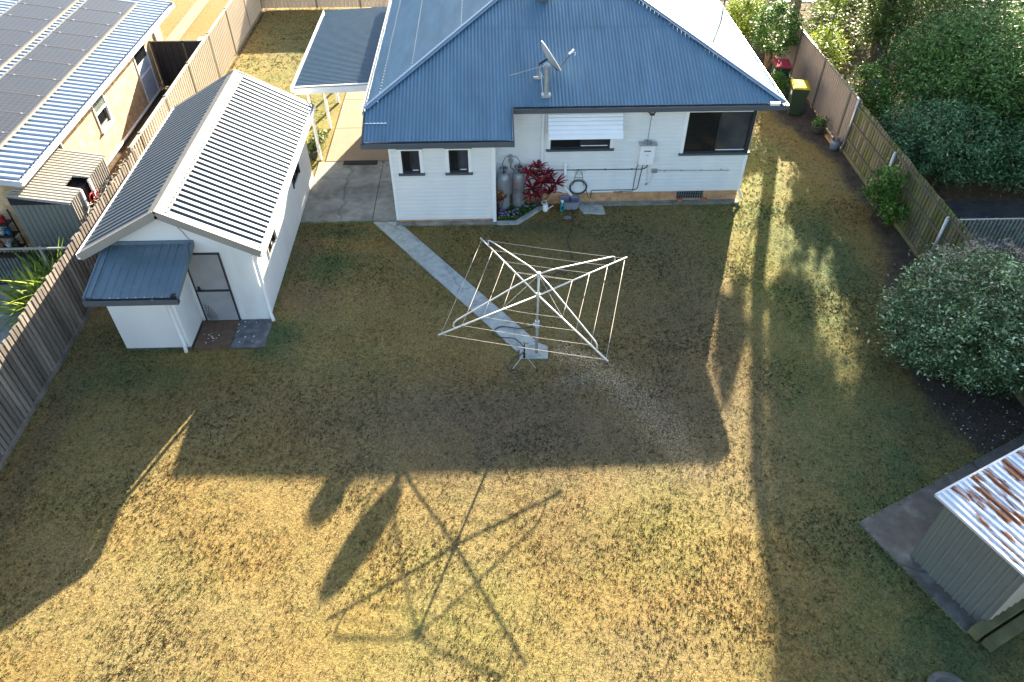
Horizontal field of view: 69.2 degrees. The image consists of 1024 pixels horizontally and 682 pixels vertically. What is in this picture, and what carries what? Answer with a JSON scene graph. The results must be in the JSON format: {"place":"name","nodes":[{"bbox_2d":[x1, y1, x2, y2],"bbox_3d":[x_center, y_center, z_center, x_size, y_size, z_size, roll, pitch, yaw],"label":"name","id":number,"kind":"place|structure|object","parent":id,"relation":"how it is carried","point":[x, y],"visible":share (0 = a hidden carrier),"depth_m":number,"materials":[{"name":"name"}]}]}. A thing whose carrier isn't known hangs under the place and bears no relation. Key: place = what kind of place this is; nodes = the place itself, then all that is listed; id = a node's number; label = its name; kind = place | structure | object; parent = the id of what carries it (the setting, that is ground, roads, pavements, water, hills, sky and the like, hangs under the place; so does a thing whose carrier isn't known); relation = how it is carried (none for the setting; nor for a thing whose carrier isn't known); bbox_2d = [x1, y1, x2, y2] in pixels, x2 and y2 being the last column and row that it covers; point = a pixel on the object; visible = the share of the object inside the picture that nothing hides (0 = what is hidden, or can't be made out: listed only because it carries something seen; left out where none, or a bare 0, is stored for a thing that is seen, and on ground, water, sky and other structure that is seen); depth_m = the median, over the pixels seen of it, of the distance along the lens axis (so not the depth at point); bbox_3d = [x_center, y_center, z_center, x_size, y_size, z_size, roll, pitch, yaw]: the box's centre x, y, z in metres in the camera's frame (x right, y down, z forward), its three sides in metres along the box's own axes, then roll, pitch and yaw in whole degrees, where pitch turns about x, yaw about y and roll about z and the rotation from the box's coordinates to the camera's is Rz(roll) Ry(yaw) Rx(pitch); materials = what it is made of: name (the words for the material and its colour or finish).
{"place":"outdoors","nodes":[
{"label":"outdoors","id":0,"kind":"place"},
{"bbox_2d":[0,258,56,344],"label":"neighbour paving","id":1,"kind":"structure","parent":0,"point":[4,332],"depth_m":19.80,"materials":[{"name":"concrete"}]},
{"bbox_2d":[0,209,30,259],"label":"plant shelf","id":2,"kind":"object","parent":1,"relation":"on","point":[14,233],"visible":0.72,"depth_m":20.31,"materials":[{"name":"black metal"}]},
{"bbox_2d":[0,241,62,329],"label":"flax bush","id":3,"kind":"object","parent":1,"relation":"on","point":[23,297],"visible":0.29,"depth_m":18.88,"materials":[{"name":"green plant"}]},
{"bbox_2d":[0,246,66,284],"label":"pool fence","id":4,"kind":"object","parent":1,"relation":"on","point":[40,248],"visible":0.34,"depth_m":19.32,"materials":[{"name":"metal"}]},
{"bbox_2d":[108,88,168,177],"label":"neighbour ground","id":5,"kind":"structure","parent":0,"point":[121,154],"depth_m":25.78,"materials":[{"name":"brown soil"}]},
{"bbox_2d":[5,148,111,259],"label":"garden shed","id":6,"kind":"structure","parent":5,"relation":"on","point":[49,201],"depth_m":20.12,"materials":[{"name":"beige metal"}]},
{"bbox_2d":[148,39,202,86],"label":"side gate","id":7,"kind":"structure","parent":5,"relation":"on","point":[171,58],"depth_m":28.13,"materials":[{"name":"brown wood"}]},
{"bbox_2d":[165,0,208,40],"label":"neighbour path","id":8,"kind":"structure","parent":0,"point":[185,22],"depth_m":33.90,"materials":[{"name":"beige concrete"}]},
{"bbox_2d":[159,0,264,86],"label":"neighbour lawn","id":9,"kind":"structure","parent":0,"point":[205,19],"depth_m":34.23,"materials":[{"name":"yellow plant"}]},
{"bbox_2d":[336,99,363,127],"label":"driveway","id":10,"kind":"structure","parent":0,"point":[350,116],"depth_m":27.18,"materials":[{"name":"beige concrete"}]},
{"bbox_2d":[344,91,365,99],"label":"driveway","id":11,"kind":"structure","parent":0,"point":[355,95],"depth_m":28.32,"materials":[{"name":"beige concrete"}]},
{"bbox_2d":[326,128,388,161],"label":"driveway","id":12,"kind":"structure","parent":0,"point":[345,144],"depth_m":25.25,"materials":[{"name":"beige concrete"}]},
{"bbox_2d":[373,222,413,244],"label":"path","id":13,"kind":"structure","parent":0,"point":[396,234],"depth_m":21.80,"materials":[{"name":"concrete"}]},
{"bbox_2d":[398,236,435,262],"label":"path","id":14,"kind":"structure","parent":0,"point":[416,249],"depth_m":21.15,"materials":[{"name":"concrete"}]},
{"bbox_2d":[419,255,460,284],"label":"path","id":15,"kind":"structure","parent":0,"point":[438,268],"depth_m":20.47,"materials":[{"name":"concrete"}]},
{"bbox_2d":[443,276,486,307],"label":"path","id":16,"kind":"structure","parent":0,"point":[468,291],"depth_m":19.75,"materials":[{"name":"concrete"}]},
{"bbox_2d":[469,299,512,330],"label":"path","id":17,"kind":"structure","parent":0,"point":[494,323],"depth_m":19.10,"materials":[{"name":"concrete"}]},
{"bbox_2d":[0,1,1023,681],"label":"lawn","id":18,"kind":"structure","parent":0,"point":[416,619],"depth_m":15.62,"materials":[{"name":"plant"}]},
{"bbox_2d":[0,149,138,471],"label":"paling fence","id":19,"kind":"object","parent":18,"relation":"on","point":[45,330],"visible":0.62,"depth_m":17.24,"materials":[{"name":"wood"}]},
{"bbox_2d":[86,152,127,215],"bbox_3d":[-11.173,-4.269,20.508,0.132,0.366,3.345,-1,43,-1],"label":"vine","id":20,"kind":"object","parent":19,"relation":"attached to","point":[117,173],"visible":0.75,"depth_m":20.39,"materials":[{"name":"plant"}]},
{"bbox_2d":[76,70,315,352],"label":"garage","id":21,"kind":"structure","parent":18,"relation":"on","point":[197,224],"depth_m":18.09,"materials":[{"name":"beige metal"}]},
{"bbox_2d":[188,252,240,320],"bbox_3d":[-7.348,-1.273,18.195,0.870,2.125,0.099,-1,43,-1],"label":"door","id":22,"kind":"structure","parent":21,"relation":"in","point":[206,271],"depth_m":18.18,"materials":[{"name":"grey metal"}]},
{"bbox_2d":[267,228,277,258],"bbox_3d":[-6.250,-2.608,19.186,0.097,0.515,0.940,-1,43,-1],"label":"window","id":23,"kind":"structure","parent":21,"relation":"in","point":[274,236],"depth_m":19.41,"materials":[{"name":"black metal"}]},
{"bbox_2d":[194,320,238,348],"bbox_3d":[-7.373,-0.164,18.592,0.880,0.085,1.000,-1,43,-1],"label":"door mat","id":24,"kind":"object","parent":18,"relation":"on","point":[225,331],"depth_m":18.53,"materials":[{"name":"brown fabric"}]},
{"bbox_2d":[230,319,272,347],"bbox_3d":[-6.508,-0.177,18.610,0.830,0.080,1.010,-1,43,-1],"label":"paver","id":25,"kind":"object","parent":18,"relation":"on","point":[255,333],"visible":1,"depth_m":18.56,"materials":[{"name":"concrete"}]},
{"bbox_2d":[306,140,322,159],"bbox_3d":[-6.610,-6.345,24.663,0.678,0.684,0.681,-1,43,-1],"label":"potted plant","id":26,"kind":"object","parent":18,"relation":"on","point":[312,150],"visible":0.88,"depth_m":24.65,"materials":[{"name":"green plant"}]},
{"bbox_2d":[307,126,328,149],"bbox_3d":[-6.690,-6.986,25.421,0.885,0.581,1.386,-1,43,-1],"label":"shrub","id":27,"kind":"object","parent":18,"relation":"on","point":[321,135],"visible":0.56,"depth_m":25.43,"materials":[{"name":"green plant"}]},
{"bbox_2d":[261,0,388,7],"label":"metal fence","id":28,"kind":"object","parent":18,"relation":"on","point":[316,3],"visible":0.65,"depth_m":35.09,"materials":[{"name":"beige metal"}]},
{"bbox_2d":[290,7,387,159],"bbox_3d":[-5.507,-9.153,26.104,2.821,2.805,6.690,-1,43,-1],"label":"carport","id":29,"kind":"object","parent":18,"relation":"on","point":[340,53],"visible":0.72,"depth_m":24.67,"materials":[{"name":"metal"}]},
{"bbox_2d":[396,220,496,225],"bbox_3d":[-1.943,-3.491,22.146,3.000,0.100,0.170,-1,43,-1],"label":"footing","id":30,"kind":"object","parent":18,"relation":"on","point":[451,223],"visible":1,"depth_m":22.09,"materials":[{"name":"concrete"}]},
{"bbox_2d":[12,214,956,681],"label":"fallen leaves","id":31,"kind":"object","parent":18,"relation":"on","point":[488,460],"visible":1,"depth_m":15.26,"materials":[{"name":"brown plant"}]},
{"bbox_2d":[496,199,536,220],"bbox_3d":[0.164,-3.954,22.417,1.215,0.298,0.902,-1,43,-1],"label":"flower bed","id":32,"kind":"object","parent":18,"relation":"on","point":[512,212],"visible":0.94,"depth_m":22.35,"materials":[{"name":"green plant"}]},
{"bbox_2d":[497,166,509,211],"bbox_3d":[-0.246,-4.553,22.175,0.380,1.438,0.380,-1,43,-1],"label":"gas bottle","id":33,"kind":"object","parent":32,"relation":"on","point":[503,180],"visible":0.96,"depth_m":21.94,"materials":[{"name":"metal"}]},
{"bbox_2d":[512,164,524,208],"bbox_3d":[0.192,-4.603,22.228,0.380,1.438,0.382,-1,43,-1],"label":"gas bottle","id":34,"kind":"object","parent":32,"relation":"on","point":[518,188],"visible":0.97,"depth_m":22.05,"materials":[{"name":"grey metal"}]},
{"bbox_2d":[516,159,566,206],"bbox_3d":[0.905,-4.611,22.117,1.632,1.657,1.076,-1,43,-1],"label":"cordyline","id":35,"kind":"object","parent":32,"relation":"on","point":[542,181],"visible":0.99,"depth_m":21.96,"materials":[{"name":"red plant"}]},
{"bbox_2d":[516,206,542,223],"bbox_3d":[0.515,-3.792,22.442,0.141,0.120,1.164,31,52,29],"label":"garden edging","id":36,"kind":"object","parent":18,"relation":"on","point":[523,218],"visible":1,"depth_m":22.38,"materials":[{"name":"concrete"}]},
{"bbox_2d":[492,190,572,373],"bbox_3d":[0.866,-1.949,20.022,1.166,0.573,7.539,13,45,13],"label":"garden hose","id":37,"kind":"object","parent":18,"relation":"on","point":[536,306],"visible":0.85,"depth_m":18.70,"materials":[{"name":"rubber"}]},
{"bbox_2d":[560,195,580,209],"bbox_3d":[1.771,-4.218,22.686,0.620,0.270,0.460,-1,43,-1],"label":"plastic tub","id":38,"kind":"object","parent":18,"relation":"on","point":[574,203],"visible":0.91,"depth_m":22.67,"materials":[{"name":"grey plastic"}]},
{"bbox_2d":[578,204,604,214],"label":"concrete slab","id":39,"kind":"structure","parent":18,"relation":"on","point":[592,209],"depth_m":22.60,"materials":[{"name":"grey concrete"}]},
{"bbox_2d":[551,341,724,494],"bbox_3d":[2.358,1.311,15.773,4.498,1.649,2.517,29,50,27],"label":"water spray","id":40,"kind":"object","parent":18,"relation":"on","point":[635,405],"visible":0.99,"depth_m":15.71,"materials":[{"name":"clear liquid"}]},
{"bbox_2d":[560,199,738,205],"bbox_3d":[4.245,-4.250,22.955,5.520,0.100,0.200,-1,43,-1],"label":"footing","id":41,"kind":"object","parent":18,"relation":"on","point":[668,202],"visible":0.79,"depth_m":22.91,"materials":[{"name":"concrete"}]},
{"bbox_2d":[721,0,767,39],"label":"shrub","id":42,"kind":"object","parent":18,"relation":"on","point":[742,24],"visible":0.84,"depth_m":30.59,"materials":[{"name":"green plant"}]},
{"bbox_2d":[769,67,792,95],"bbox_3d":[9.947,-9.590,27.707,1.028,1.249,1.055,30,51,28],"label":"shrub","id":43,"kind":"object","parent":18,"relation":"on","point":[778,77],"visible":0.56,"depth_m":27.52,"materials":[{"name":"green plant"}]},
{"bbox_2d":[771,59,791,92],"bbox_3d":[10.193,-10.103,28.336,0.600,1.135,0.838,3,43,3],"label":"wheelie bin","id":44,"kind":"object","parent":18,"relation":"on","point":[783,65],"visible":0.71,"depth_m":27.88,"materials":[{"name":"green plastic"}]},
{"bbox_2d":[745,0,820,70],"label":"tree","id":45,"kind":"object","parent":18,"relation":"on","point":[761,39],"visible":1,"depth_m":28.41,"materials":[{"name":"green plant"}]},
{"bbox_2d":[787,79,810,115],"bbox_3d":[10.354,-8.840,26.991,0.600,1.135,0.838,6,43,6],"label":"wheelie bin","id":46,"kind":"object","parent":18,"relation":"on","point":[799,90],"visible":0.88,"depth_m":26.69,"materials":[{"name":"green plastic"}]},
{"bbox_2d":[743,0,862,150],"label":"metal fence","id":47,"kind":"object","parent":18,"relation":"on","point":[833,96],"visible":0.55,"depth_m":26.80,"materials":[{"name":"beige metal"}]},
{"bbox_2d":[812,115,829,133],"bbox_3d":[10.801,-7.633,26.049,0.749,0.666,0.564,-31,52,-29],"label":"potted plant","id":48,"kind":"object","parent":18,"relation":"on","point":[818,126],"visible":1,"depth_m":25.99,"materials":[{"name":"green plant"}]},
{"bbox_2d":[829,135,841,150],"bbox_3d":[11.003,-6.728,25.243,0.360,0.449,0.356,-1,43,-1],"label":"bucket","id":49,"kind":"object","parent":18,"relation":"on","point":[835,143],"visible":1,"depth_m":25.18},
{"bbox_2d":[840,98,859,151],"bbox_3d":[11.204,-7.131,24.612,0.100,1.901,0.070,-1,43,-1],"label":"steel post","id":50,"kind":"object","parent":18,"relation":"on","point":[850,124],"visible":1,"depth_m":24.57,"materials":[{"name":"silver metal"}]},
{"bbox_2d":[856,158,910,226],"bbox_3d":[10.883,-4.267,21.591,1.412,1.873,2.057,-1,43,-1],"label":"shrub","id":51,"kind":"object","parent":18,"relation":"on","point":[888,183],"visible":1,"depth_m":21.49,"materials":[{"name":"green plant"}]},
{"bbox_2d":[829,155,1023,453],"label":"leaf litter","id":52,"kind":"object","parent":18,"relation":"on","point":[946,358],"visible":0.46,"depth_m":16.93,"materials":[{"name":"brown plant"}]},
{"bbox_2d":[842,102,1023,406],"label":"paling fence","id":53,"kind":"object","parent":18,"relation":"on","point":[931,218],"visible":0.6,"depth_m":21.17,"materials":[{"name":"wood"}]},
{"bbox_2d":[856,231,1023,411],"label":"round bush","id":54,"kind":"object","parent":18,"relation":"on","point":[974,337],"visible":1,"depth_m":16.55,"materials":[{"name":"green plant"}]},
{"bbox_2d":[858,434,1023,634],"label":"concrete slab","id":55,"kind":"structure","parent":18,"relation":"on","point":[898,531],"depth_m":14.52,"materials":[{"name":"grey concrete"}]},
{"bbox_2d":[910,446,1023,622],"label":"rusty shed","id":56,"kind":"structure","parent":55,"relation":"on","point":[967,554],"depth_m":12.72,"materials":[{"name":"grey metal"}]},
{"bbox_2d":[967,599,1023,640],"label":"timber sleeper","id":57,"kind":"object","parent":55,"relation":"on","point":[980,629],"visible":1,"depth_m":12.90,"materials":[{"name":"green wood"}]},
{"bbox_2d":[927,671,962,681],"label":"drain cover","id":58,"kind":"object","parent":18,"relation":"on","point":[940,676],"visible":1,"depth_m":12.37,"materials":[{"name":"concrete"}]},
{"bbox_2d":[981,613,1023,652],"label":"timber sleeper","id":59,"kind":"object","parent":18,"relation":"on","point":[993,641],"visible":1,"depth_m":12.81,"materials":[{"name":"green wood"}]},
{"bbox_2d":[0,0,1023,293],"bbox_3d":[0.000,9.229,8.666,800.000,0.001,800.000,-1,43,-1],"label":"ground","id":60,"kind":"structure","parent":0,"point":[940,188],"depth_m":26.82,"materials":[{"name":"green plant"}]},
{"bbox_2d":[0,0,174,251],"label":"neighbour house","id":61,"kind":"structure","parent":60,"relation":"on","point":[101,96],"depth_m":23.94,"materials":[{"name":"beige metal"}]},
{"bbox_2d":[0,44,21,60],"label":"solar panel","id":62,"kind":"object","parent":61,"relation":"attached to","point":[7,52],"visible":1,"depth_m":23.51,"materials":[{"name":"glass"}]},
{"bbox_2d":[0,111,27,133],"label":"solar panel","id":63,"kind":"object","parent":61,"relation":"attached to","point":[10,122],"visible":1,"depth_m":20.66,"materials":[{"name":"glass"}]},
{"bbox_2d":[0,28,37,46],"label":"solar panel","id":64,"kind":"object","parent":61,"relation":"attached to","point":[15,37],"visible":1,"depth_m":24.25,"materials":[{"name":"glass"}]},
{"bbox_2d":[0,92,44,114],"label":"solar panel","id":65,"kind":"object","parent":61,"relation":"attached to","point":[19,103],"visible":1,"depth_m":21.41,"materials":[{"name":"glass"}]},
{"bbox_2d":[0,14,51,32],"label":"solar panel","id":66,"kind":"object","parent":61,"relation":"attached to","point":[19,23],"visible":1,"depth_m":25.02,"materials":[{"name":"glass"}]},
{"bbox_2d":[0,74,60,96],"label":"solar panel","id":67,"kind":"object","parent":61,"relation":"attached to","point":[25,85],"visible":1,"depth_m":22.17,"materials":[{"name":"glass"}]},
{"bbox_2d":[3,3,64,20],"bbox_3d":[-16.596,-11.431,25.800,1.580,0.053,1.120,5,43,-7],"label":"solar panel","id":68,"kind":"object","parent":61,"relation":"attached to","point":[35,11],"visible":1,"depth_m":25.79,"materials":[{"name":"glass"}]},
{"bbox_2d":[6,59,74,80],"bbox_3d":[-14.565,-8.383,22.971,1.580,0.053,1.120,5,43,-7],"label":"solar panel","id":69,"kind":"object","parent":61,"relation":"attached to","point":[40,69],"visible":1,"depth_m":22.96,"materials":[{"name":"glass"}]},
{"bbox_2d":[18,0,75,8],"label":"solar panel","id":70,"kind":"object","parent":61,"relation":"attached to","point":[63,4],"visible":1,"depth_m":26.43,"materials":[{"name":"glass"}]},
{"bbox_2d":[22,45,88,65],"bbox_3d":[-14.600,-9.149,23.787,1.580,0.053,1.120,5,43,-7],"label":"solar panel","id":71,"kind":"object","parent":61,"relation":"attached to","point":[75,57],"visible":1,"depth_m":23.78,"materials":[{"name":"glass"}]},
{"bbox_2d":[38,32,101,51],"bbox_3d":[-14.635,-9.916,24.603,1.580,0.053,1.120,5,43,-7],"label":"solar panel","id":72,"kind":"object","parent":61,"relation":"attached to","point":[70,41],"visible":1,"depth_m":24.59,"materials":[{"name":"glass"}]},
{"bbox_2d":[52,19,113,37],"bbox_3d":[-14.670,-10.682,25.419,1.580,0.053,1.120,5,43,-7],"label":"solar panel","id":73,"kind":"object","parent":61,"relation":"attached to","point":[67,26],"visible":1,"depth_m":25.41,"materials":[{"name":"glass"}]},
{"bbox_2d":[66,8,124,25],"bbox_3d":[-14.705,-11.448,26.235,1.580,0.053,1.120,5,43,-7],"label":"solar panel","id":74,"kind":"object","parent":61,"relation":"attached to","point":[95,16],"visible":1,"depth_m":26.23,"materials":[{"name":"glass"}]},
{"bbox_2d":[91,93,114,133],"bbox_3d":[-13.408,-7.546,24.211,0.150,1.215,1.010,-1,43,-1],"label":"window","id":75,"kind":"structure","parent":61,"relation":"in","point":[99,108],"depth_m":24.36,"materials":[{"name":"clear glass"}]},
{"bbox_2d":[79,0,134,13],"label":"solar panel","id":76,"kind":"object","parent":61,"relation":"attached to","point":[117,6],"visible":1,"depth_m":27.01,"materials":[{"name":"glass"}]},
{"bbox_2d":[132,44,158,102],"bbox_3d":[-13.549,-9.950,27.438,0.060,2.060,1.210,-1,43,-1],"label":"door","id":77,"kind":"structure","parent":61,"relation":"in","point":[141,59],"depth_m":27.47,"materials":[{"name":"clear glass"}]},
{"bbox_2d":[127,0,262,157],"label":"metal fence","id":78,"kind":"object","parent":60,"relation":"on","point":[210,59],"visible":0.68,"depth_m":28.22,"materials":[{"name":"beige metal"}]},
{"bbox_2d":[301,161,382,222],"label":"concrete slab","id":79,"kind":"structure","parent":60,"relation":"on","point":[340,192],"depth_m":23.29,"materials":[{"name":"grey concrete"}]},
{"bbox_2d":[343,160,377,164],"bbox_3d":[-5.034,-5.925,24.654,1.120,0.025,0.250,-1,43,-1],"label":"rubber strip","id":80,"kind":"object","parent":79,"relation":"on","point":[362,162],"visible":1,"depth_m":24.63,"materials":[{"name":"black rubber"}]},
{"bbox_2d":[372,181,397,221],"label":"concrete slab","id":81,"kind":"structure","parent":60,"relation":"on","point":[384,210],"depth_m":22.79,"materials":[{"name":"grey concrete"}]},
{"bbox_2d":[380,161,391,180],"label":"concrete slab","id":82,"kind":"structure","parent":60,"relation":"on","point":[386,174],"depth_m":24.22,"materials":[{"name":"grey concrete"}]},
{"bbox_2d":[360,0,789,221],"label":"house","id":83,"kind":"structure","parent":60,"relation":"on","point":[454,114],"depth_m":21.35,"materials":[{"name":"white paint"}]},
{"bbox_2d":[396,149,424,175],"bbox_3d":[-2.835,-5.031,20.771,0.740,0.858,0.150,-1,43,-1],"label":"window","id":84,"kind":"structure","parent":83,"relation":"in","point":[410,161],"depth_m":20.83,"materials":[{"name":"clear glass"}]},
{"bbox_2d":[444,148,472,175],"bbox_3d":[-1.496,-5.060,20.801,0.780,0.858,0.150,-1,43,-1],"label":"window","id":85,"kind":"structure","parent":83,"relation":"in","point":[458,160],"depth_m":20.86,"materials":[{"name":"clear glass"}]},
{"bbox_2d":[509,41,575,92],"bbox_3d":[0.842,-7.720,20.658,1.306,1.346,1.343,30,51,28],"label":"satellite dish","id":86,"kind":"object","parent":83,"relation":"on","point":[551,59],"visible":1,"depth_m":20.42,"materials":[{"name":"metal"}]},
{"bbox_2d":[546,130,613,151],"bbox_3d":[1.984,-6.025,21.307,1.980,1.213,0.150,-1,43,-1],"label":"window","id":87,"kind":"structure","parent":83,"relation":"in","point":[584,144],"depth_m":21.64,"materials":[{"name":"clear glass"}]},
{"bbox_2d":[638,140,657,164],"bbox_3d":[3.946,-5.489,21.742,0.520,0.804,0.225,-1,43,-1],"label":"meter box","id":88,"kind":"object","parent":83,"relation":"attached to","point":[646,154],"visible":1,"depth_m":21.64,"materials":[{"name":"metal"}]},
{"bbox_2d":[678,111,756,155],"bbox_3d":[5.937,-6.069,21.437,2.050,1.500,0.150,-1,43,-1],"label":"window","id":89,"kind":"structure","parent":83,"relation":"in","point":[705,133],"depth_m":21.53,"materials":[{"name":"black glass"}]},
{"bbox_2d":[807,0,859,71],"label":"tree","id":90,"kind":"object","parent":60,"relation":"on","point":[830,39],"visible":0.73,"depth_m":28.33,"materials":[{"name":"green plant"}]},
{"bbox_2d":[801,0,865,46],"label":"tree","id":91,"kind":"object","parent":60,"relation":"on","point":[825,14],"visible":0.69,"depth_m":31.42,"materials":[{"name":"green plant"}]},
{"bbox_2d":[842,53,936,130],"bbox_3d":[12.581,-8.160,25.331,2.383,2.424,4.483,-12,45,-12],"label":"tree","id":92,"kind":"object","parent":60,"relation":"on","point":[864,90],"visible":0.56,"depth_m":25.20,"materials":[{"name":"green plant"}]},
{"bbox_2d":[877,99,930,147],"bbox_3d":[12.427,-6.558,23.782,1.854,2.210,2.109,-14,45,-14],"label":"tree","id":93,"kind":"object","parent":60,"relation":"on","point":[890,118],"visible":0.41,"depth_m":23.58,"materials":[{"name":"green plant"}]},
{"bbox_2d":[841,0,1013,83],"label":"tree","id":94,"kind":"object","parent":60,"relation":"on","point":[884,14],"visible":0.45,"depth_m":27.86,"materials":[{"name":"green plant"}]},
{"bbox_2d":[865,0,1023,143],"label":"tree","id":95,"kind":"object","parent":60,"relation":"on","point":[974,56],"visible":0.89,"depth_m":23.26,"materials":[{"name":"green plant"}]},
{"bbox_2d":[868,84,1023,202],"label":"tree","id":96,"kind":"object","parent":60,"relation":"on","point":[941,147],"visible":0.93,"depth_m":22.39,"materials":[{"name":"green plant"}]},
{"bbox_2d":[941,0,1023,84],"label":"tree","id":97,"kind":"object","parent":60,"relation":"on","point":[980,4],"visible":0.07,"depth_m":25.78,"materials":[{"name":"green plant"}]},
{"bbox_2d":[958,216,1023,251],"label":"garden fence","id":98,"kind":"object","parent":60,"relation":"on","point":[996,228],"visible":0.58,"depth_m":20.58,"materials":[{"name":"metal"}]},
{"bbox_2d":[494,321,534,351],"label":"path","id":99,"kind":"structure","parent":0,"point":[518,337],"depth_m":18.52,"materials":[{"name":"concrete"}]},
{"bbox_2d":[519,342,547,358],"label":"path","id":100,"kind":"structure","parent":0,"point":[530,353],"depth_m":18.09,"materials":[{"name":"concrete"}]},
{"bbox_2d":[438,237,626,361],"bbox_3d":[0.593,-0.605,17.231,3.647,2.490,3.647,9,44,9],"label":"clothes hoist","id":101,"kind":"object","parent":100,"relation":"on","point":[536,324],"visible":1,"depth_m":16.59,"materials":[{"name":"silver metal"}]},
{"bbox_2d":[228,7,856,201],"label":"grass","id":102,"kind":"structure","parent":0,"point":[743,192],"depth_m":27.47,"materials":[{"name":"plant"}]},
{"bbox_2d":[945,200,1023,247],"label":"neighbour driveway","id":103,"kind":"structure","parent":0,"point":[985,209],"depth_m":22.60,"materials":[{"name":"grey concrete"}]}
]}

